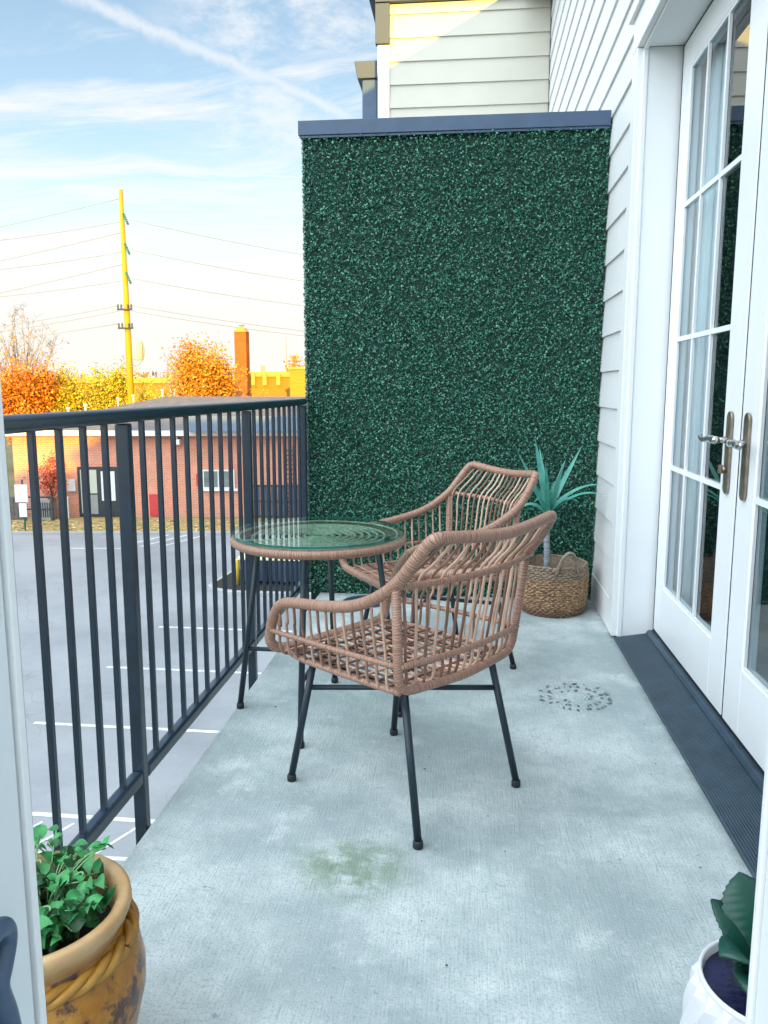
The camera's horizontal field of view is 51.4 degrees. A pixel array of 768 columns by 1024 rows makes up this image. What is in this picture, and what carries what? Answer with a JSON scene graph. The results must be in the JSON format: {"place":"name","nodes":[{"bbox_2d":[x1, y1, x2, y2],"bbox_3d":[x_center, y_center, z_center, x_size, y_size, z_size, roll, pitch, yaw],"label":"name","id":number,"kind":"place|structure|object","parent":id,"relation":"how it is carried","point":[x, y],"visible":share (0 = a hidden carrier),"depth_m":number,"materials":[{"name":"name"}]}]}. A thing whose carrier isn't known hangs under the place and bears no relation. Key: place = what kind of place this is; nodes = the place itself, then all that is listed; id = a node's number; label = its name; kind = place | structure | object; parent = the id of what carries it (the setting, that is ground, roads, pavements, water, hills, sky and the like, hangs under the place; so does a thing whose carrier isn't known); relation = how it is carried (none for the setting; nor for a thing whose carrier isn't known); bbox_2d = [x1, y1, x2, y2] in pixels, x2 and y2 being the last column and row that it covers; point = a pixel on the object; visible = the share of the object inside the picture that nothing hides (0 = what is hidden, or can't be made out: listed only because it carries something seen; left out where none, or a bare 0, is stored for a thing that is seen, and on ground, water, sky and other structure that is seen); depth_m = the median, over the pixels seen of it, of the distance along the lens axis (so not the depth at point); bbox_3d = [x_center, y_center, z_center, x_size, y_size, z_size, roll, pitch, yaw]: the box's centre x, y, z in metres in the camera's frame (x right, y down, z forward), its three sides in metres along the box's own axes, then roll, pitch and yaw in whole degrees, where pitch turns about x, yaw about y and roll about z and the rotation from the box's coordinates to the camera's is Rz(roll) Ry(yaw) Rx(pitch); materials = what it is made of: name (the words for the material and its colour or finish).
{"place":"outdoors","nodes":[
{"label":"outdoors","id":0,"kind":"place"},
{"bbox_2d":[9,497,23,519],"bbox_3d":[-17.525,-0.175,36.349,2.250,1.050,0.100,0,9,0],"label":"board fence","id":1,"kind":"object","parent":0,"point":[15,515],"visible":0.33,"depth_m":36.31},
{"bbox_2d":[5,406,55,511],"bbox_3d":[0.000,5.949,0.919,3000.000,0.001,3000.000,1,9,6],"label":"ground","id":2,"kind":"structure","parent":0,"point":[10,465],"depth_m":61.71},
{"bbox_2d":[0,302,68,391],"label":"bare tree","id":3,"kind":"object","parent":2,"relation":"on","point":[14,347],"visible":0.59,"depth_m":63.85,"materials":[{"name":"orange plant"}]},
{"bbox_2d":[0,348,69,445],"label":"maple tree","id":4,"kind":"object","parent":2,"relation":"on","point":[31,394],"visible":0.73,"depth_m":56.42,"materials":[{"name":"orange plant"}]},
{"bbox_2d":[33,358,105,411],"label":"yellow tree","id":5,"kind":"object","parent":2,"relation":"on","point":[65,399],"visible":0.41,"depth_m":58.32,"materials":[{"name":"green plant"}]},
{"bbox_2d":[60,355,144,410],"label":"yellow tree","id":6,"kind":"object","parent":2,"relation":"on","point":[112,388],"visible":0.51,"depth_m":58.03,"materials":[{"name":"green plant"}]},
{"bbox_2d":[4,369,233,400],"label":"distant wood","id":7,"kind":"object","parent":2,"relation":"on","point":[144,375],"depth_m":157.73,"materials":[{"name":"plant"}]},
{"bbox_2d":[117,189,144,403],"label":"utility pole","id":8,"kind":"object","parent":2,"relation":"on","point":[134,349],"visible":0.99,"depth_m":52.51,"materials":[{"name":"wood"}]},
{"bbox_2d":[0,306,114,326],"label":"overhead wire","id":9,"kind":"object","parent":8,"relation":"attached to","point":[57,317],"visible":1,"depth_m":53.60,"materials":[{"name":"black metal"}]},
{"bbox_2d":[0,324,114,341],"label":"overhead wire","id":10,"kind":"object","parent":8,"relation":"attached to","point":[57,333],"visible":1,"depth_m":51.80,"materials":[{"name":"black metal"}]},
{"bbox_2d":[1,199,116,226],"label":"overhead wire","id":11,"kind":"object","parent":8,"relation":"attached to","point":[57,213],"visible":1,"depth_m":51.73,"materials":[{"name":"black metal"}]},
{"bbox_2d":[0,222,117,240],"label":"overhead wire","id":12,"kind":"object","parent":8,"relation":"attached to","point":[62,231],"visible":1,"depth_m":53.03,"materials":[{"name":"black metal"}]},
{"bbox_2d":[0,311,117,331],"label":"overhead wire","id":13,"kind":"object","parent":8,"relation":"attached to","point":[54,323],"visible":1,"depth_m":53.73,"materials":[{"name":"black metal"}]},
{"bbox_2d":[1,233,117,260],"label":"overhead wire","id":14,"kind":"object","parent":8,"relation":"attached to","point":[58,247],"visible":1,"depth_m":52.05,"materials":[{"name":"black metal"}]},
{"bbox_2d":[0,281,119,296],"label":"overhead wire","id":15,"kind":"object","parent":8,"relation":"attached to","point":[61,289],"visible":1,"depth_m":53.60,"materials":[{"name":"black metal"}]},
{"bbox_2d":[0,252,120,269],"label":"overhead wire","id":16,"kind":"object","parent":8,"relation":"attached to","point":[62,261],"visible":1,"depth_m":53.31,"materials":[{"name":"black metal"}]},
{"bbox_2d":[1,264,121,292],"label":"overhead wire","id":17,"kind":"object","parent":8,"relation":"attached to","point":[60,279],"visible":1,"depth_m":52.36,"materials":[{"name":"black metal"}]},
{"bbox_2d":[129,219,302,254],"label":"overhead wire","id":18,"kind":"object","parent":8,"relation":"attached to","point":[214,238],"visible":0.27,"depth_m":55.15,"materials":[{"name":"black metal"}]},
{"bbox_2d":[132,250,300,280],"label":"overhead wire","id":19,"kind":"object","parent":8,"relation":"attached to","point":[214,266],"visible":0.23,"depth_m":55.64,"materials":[{"name":"black metal"}]},
{"bbox_2d":[132,311,302,335],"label":"overhead wire","id":20,"kind":"object","parent":8,"relation":"attached to","point":[216,324],"visible":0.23,"depth_m":55.90,"materials":[{"name":"black metal"}]},
{"bbox_2d":[132,278,303,305],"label":"overhead wire","id":21,"kind":"object","parent":8,"relation":"attached to","point":[216,293],"visible":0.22,"depth_m":55.90,"materials":[{"name":"black metal"}]},
{"bbox_2d":[135,306,300,330],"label":"overhead wire","id":22,"kind":"object","parent":8,"relation":"attached to","point":[217,319],"visible":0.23,"depth_m":55.93,"materials":[{"name":"black metal"}]},
{"bbox_2d":[12,531,273,534],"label":"kerb","id":23,"kind":"structure","parent":2,"relation":"on","point":[104,532],"depth_m":33.13,"materials":[{"name":"concrete"}]},
{"bbox_2d":[119,369,180,404],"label":"yellow tree","id":24,"kind":"object","parent":2,"relation":"on","point":[146,396],"visible":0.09,"depth_m":58.09,"materials":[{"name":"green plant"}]},
{"bbox_2d":[73,378,235,403],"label":"ochre building","id":25,"kind":"structure","parent":2,"relation":"on","point":[147,383],"depth_m":83.99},
{"bbox_2d":[11,517,298,530],"bbox_3d":[-10.000,0.736,35.200,60.000,0.400,3.850,0,9,0],"label":"lawn strip","id":26,"kind":"object","parent":2,"relation":"on","point":[55,527],"visible":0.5,"depth_m":35.36,"materials":[{"name":"plant"}]},
{"bbox_2d":[14,480,27,529],"bbox_3d":[-15.150,-0.284,33.454,0.540,2.150,0.090,0,9,0],"label":"parking sign","id":27,"kind":"object","parent":26,"relation":"on","point":[21,493],"visible":1,"depth_m":33.37,"materials":[{"name":"white metal"}]},
{"bbox_2d":[24,496,54,520],"bbox_3d":[-15.535,-0.162,35.936,1.330,1.150,0.080,0,9,0],"label":"pipe guard","id":28,"kind":"object","parent":26,"relation":"on","point":[52,507],"visible":0.49,"depth_m":35.91,"materials":[{"name":"grey metal"}]},
{"bbox_2d":[30,498,56,519],"bbox_3d":[-15.600,-0.151,36.621,0.900,0.920,0.770,0,9,0],"label":"air conditioner","id":29,"kind":"object","parent":26,"relation":"on","point":[46,514],"visible":0.57,"depth_m":36.28,"materials":[{"name":"grey metal"}]},
{"bbox_2d":[23,450,69,501],"bbox_3d":[-15.354,-1.158,36.276,2.173,3.222,1.718,1,9,6],"label":"red shrub","id":30,"kind":"object","parent":26,"relation":"on","point":[48,486],"visible":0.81,"depth_m":36.21,"materials":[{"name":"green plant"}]},
{"bbox_2d":[67,497,69,518],"bbox_3d":[-14.550,-0.203,36.699,0.180,1.000,0.180,0,9,0],"label":"bollard","id":31,"kind":"object","parent":26,"relation":"on","point":[68,507],"visible":0.52,"depth_m":36.66,"materials":[{"name":"white"}]},
{"bbox_2d":[12,519,288,530],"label":"fallen leaves","id":32,"kind":"object","parent":26,"relation":"on","point":[183,524],"visible":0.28,"depth_m":34.75,"materials":[{"name":"brown plant"}]},
{"bbox_2d":[253,485,298,516],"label":"gate","id":33,"kind":"structure","parent":26,"relation":"on","point":[265,494],"depth_m":36.66,"materials":[{"name":"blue metal"}]},
{"bbox_2d":[5,389,308,516],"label":"brick building","id":34,"kind":"structure","parent":2,"relation":"on","point":[45,441],"depth_m":37.12,"materials":[{"name":"red brick"}]},
{"bbox_2d":[77,467,118,516],"bbox_3d":[-13.296,-0.941,37.252,1.900,2.330,0.071,0,9,0],"label":"door","id":35,"kind":"structure","parent":34,"relation":"in","point":[95,473],"depth_m":37.22,"materials":[{"name":"grey metal"}]},
{"bbox_2d":[203,470,237,490],"bbox_3d":[-7.703,-1.470,37.139,1.800,0.990,0.136,0,9,0],"label":"window","id":36,"kind":"structure","parent":34,"relation":"in","point":[205,472],"depth_m":37.13,"materials":[{"name":"white glass"}]},
{"bbox_2d":[12,535,310,865],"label":"parking lot","id":37,"kind":"structure","parent":2,"relation":"on","point":[171,771],"depth_m":17.20,"materials":[{"name":"grey asphalt"}]},
{"bbox_2d":[208,571,310,597],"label":"island kerb","id":38,"kind":"structure","parent":37,"relation":"on","point":[220,590],"depth_m":23.39,"materials":[{"name":"concrete"}]},
{"bbox_2d":[217,572,294,591],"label":"island mulch","id":39,"kind":"object","parent":38,"relation":"on","point":[229,582],"visible":0.09,"depth_m":24.00,"materials":[{"name":"soil"}]},
{"bbox_2d":[236,558,240,584],"bbox_3d":[-4.439,1.794,24.094,0.240,0.800,0.240,1,9,6],"label":"safety bollard","id":40,"kind":"object","parent":39,"relation":"on","point":[238,572],"visible":0.69,"depth_m":24.04,"materials":[{"name":"yellow metal"}]},
{"bbox_2d":[238,553,299,582],"bbox_3d":[-2.382,1.667,24.666,3.850,0.864,1.810,1,9,6],"label":"dumpster","id":41,"kind":"object","parent":39,"relation":"on","point":[267,572],"visible":0.12,"depth_m":23.94,"materials":[{"name":"blue metal"}]},
{"bbox_2d":[354,0,767,878],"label":"apartment building","id":42,"kind":"structure","parent":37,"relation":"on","point":[634,66],"depth_m":3.48,"materials":[{"name":"paint"}]},
{"bbox_2d":[122,592,751,1023],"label":"balcony floor","id":43,"kind":"structure","parent":42,"relation":"attached to","point":[588,868],"depth_m":2.01,"materials":[{"name":"concrete"}]},
{"bbox_2d":[36,851,145,1023],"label":"terracotta urn","id":44,"kind":"object","parent":43,"relation":"on","point":[95,975],"visible":0.54,"depth_m":1.24,"materials":[{"name":"ceramic"}]},
{"bbox_2d":[33,824,116,952],"bbox_3d":[-0.569,0.637,1.310,0.254,0.113,0.294,1,9,6],"label":"trailing vine","id":45,"kind":"object","parent":44,"relation":"in","point":[76,904],"visible":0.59,"depth_m":1.32,"materials":[{"name":"green plant"}]},
{"bbox_2d":[3,398,308,850],"bbox_3d":[-0.622,0.296,2.707,0.101,1.308,3.783,1,9,6],"label":"balcony railing","id":46,"kind":"object","parent":43,"relation":"attached to","point":[135,782],"visible":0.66,"depth_m":2.30,"materials":[{"name":"black metal"}]},
{"bbox_2d":[230,517,405,748],"bbox_3d":[-0.234,0.398,2.882,0.627,0.673,0.637,1,9,6],"label":"patio table","id":47,"kind":"object","parent":43,"relation":"on","point":[322,542],"visible":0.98,"depth_m":2.81,"materials":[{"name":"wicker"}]},
{"bbox_2d":[343,595,379,607],"bbox_3d":[-0.103,0.493,4.431,0.256,0.011,0.256,1,9,6],"label":"drain cover","id":48,"kind":"object","parent":43,"relation":"in","point":[355,597],"visible":0.14,"depth_m":4.47,"materials":[{"name":"metal"}]},
{"bbox_2d":[0,378,767,1023],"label":"doorway frame","id":49,"kind":"object","parent":43,"relation":"on","point":[22,994],"visible":1,"depth_m":0.69,"materials":[{"name":"paint"}]},
{"bbox_2d":[265,510,556,849],"bbox_3d":[0.072,0.401,2.319,0.705,0.839,0.580,9,12,44],"label":"wicker armchair","id":50,"kind":"object","parent":43,"relation":"on","point":[443,674],"visible":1,"depth_m":2.17,"materials":[{"name":"wicker"}]},
{"bbox_2d":[340,461,538,674],"bbox_3d":[0.232,0.233,3.407,0.705,0.839,0.580,-4,10,-26],"label":"wicker armchair","id":51,"kind":"object","parent":43,"relation":"on","point":[367,573],"visible":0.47,"depth_m":3.46,"materials":[{"name":"wicker"}]},
{"bbox_2d":[517,541,588,617],"bbox_3d":[0.897,0.348,4.240,0.376,0.357,0.390,1,9,6],"label":"woven basket","id":52,"kind":"object","parent":43,"relation":"on","point":[559,587],"visible":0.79,"depth_m":4.10,"materials":[{"name":"wicker"}]},
{"bbox_2d":[518,440,601,567],"bbox_3d":[0.902,-0.006,4.156,0.427,0.753,0.320,1,9,6],"label":"potted yucca","id":53,"kind":"object","parent":52,"relation":"on","point":[546,497],"visible":0.67,"depth_m":4.15,"materials":[{"name":"green plant"}]},
{"bbox_2d":[680,939,746,1023],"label":"faceted pot","id":54,"kind":"object","parent":43,"relation":"on","point":[714,993],"visible":0.71,"depth_m":1.23,"materials":[{"name":"white ceramic"}]},
{"bbox_2d":[710,872,755,994],"bbox_3d":[0.586,0.658,1.206,0.169,0.169,0.203,-6,10,-32],"label":"potted agave","id":55,"kind":"object","parent":54,"relation":"on","point":[733,909],"visible":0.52,"depth_m":1.26,"materials":[{"name":"green plant"}]},
{"bbox_2d":[298,110,611,598],"bbox_3d":[0.367,-0.708,4.472,1.635,2.775,0.254,1,9,6],"label":"privacy screen","id":56,"kind":"object","parent":42,"relation":"attached to","point":[453,268],"visible":0.88,"depth_m":4.33,"materials":[{"name":"leaf"},{"name":"painted metal"}]},
{"bbox_2d":[673,18,735,613],"bbox_3d":[1.306,-0.656,3.331,0.028,2.500,0.421,1,9,6],"label":"curtain","id":57,"kind":"object","parent":42,"relation":"hanging from","point":[715,114],"visible":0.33,"depth_m":3.25,"materials":[{"name":"fabric"}]},
{"bbox_2d":[653,0,767,714],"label":"door","id":58,"kind":"structure","parent":42,"relation":"in","point":[700,647],"depth_m":2.99,"materials":[{"name":"paint"}]},
{"bbox_2d":[722,52,767,771],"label":"door","id":59,"kind":"structure","parent":42,"relation":"in","point":[745,700],"depth_m":2.47,"materials":[{"name":"paint"}]},
{"bbox_2d":[151,347,182,395],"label":"thin tree","id":60,"kind":"object","parent":2,"relation":"on","point":[170,388],"visible":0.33,"depth_m":80.13,"materials":[{"name":"orange plant"}]},
{"bbox_2d":[155,331,267,395],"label":"amber tree","id":61,"kind":"object","parent":2,"relation":"on","point":[198,375],"visible":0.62,"depth_m":59.74,"materials":[{"name":"orange plant"}]},
{"bbox_2d":[234,324,250,395],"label":"brick chimney","id":62,"kind":"object","parent":2,"relation":"on","point":[241,339],"visible":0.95,"depth_m":73.95,"materials":[{"name":"orange brick"}]},
{"bbox_2d":[250,365,289,395],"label":"ochre building","id":63,"kind":"structure","parent":2,"relation":"on","point":[276,383],"depth_m":80.58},
{"bbox_2d":[281,334,290,371],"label":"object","id":64,"kind":"object","parent":2,"relation":"on","point":[285,357],"visible":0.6,"depth_m":149.85,"materials":[{"name":"yellow metal"}]},
{"bbox_2d":[287,446,293,511],"bbox_3d":[-4.395,-1.419,37.037,0.450,3.300,0.040,0,9,0],"label":"trellis","id":65,"kind":"object","parent":2,"relation":"on","point":[292,469],"visible":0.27,"depth_m":36.97,"materials":[{"name":"metal"}]},
{"bbox_2d":[283,353,304,371],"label":"tree","id":66,"kind":"object","parent":2,"relation":"on","point":[294,360],"visible":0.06,"depth_m":91.74,"materials":[{"name":"orange plant"}]},
{"bbox_2d":[288,367,306,395],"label":"brick annex","id":67,"kind":"object","parent":2,"relation":"on","point":[297,381],"visible":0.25,"depth_m":66.23,"materials":[{"name":"yellow brick"}]},
{"bbox_2d":[0,0,377,380],"label":"sky","id":68,"kind":"structure","parent":0,"point":[191,109],"materials":[{"name":"blue"}]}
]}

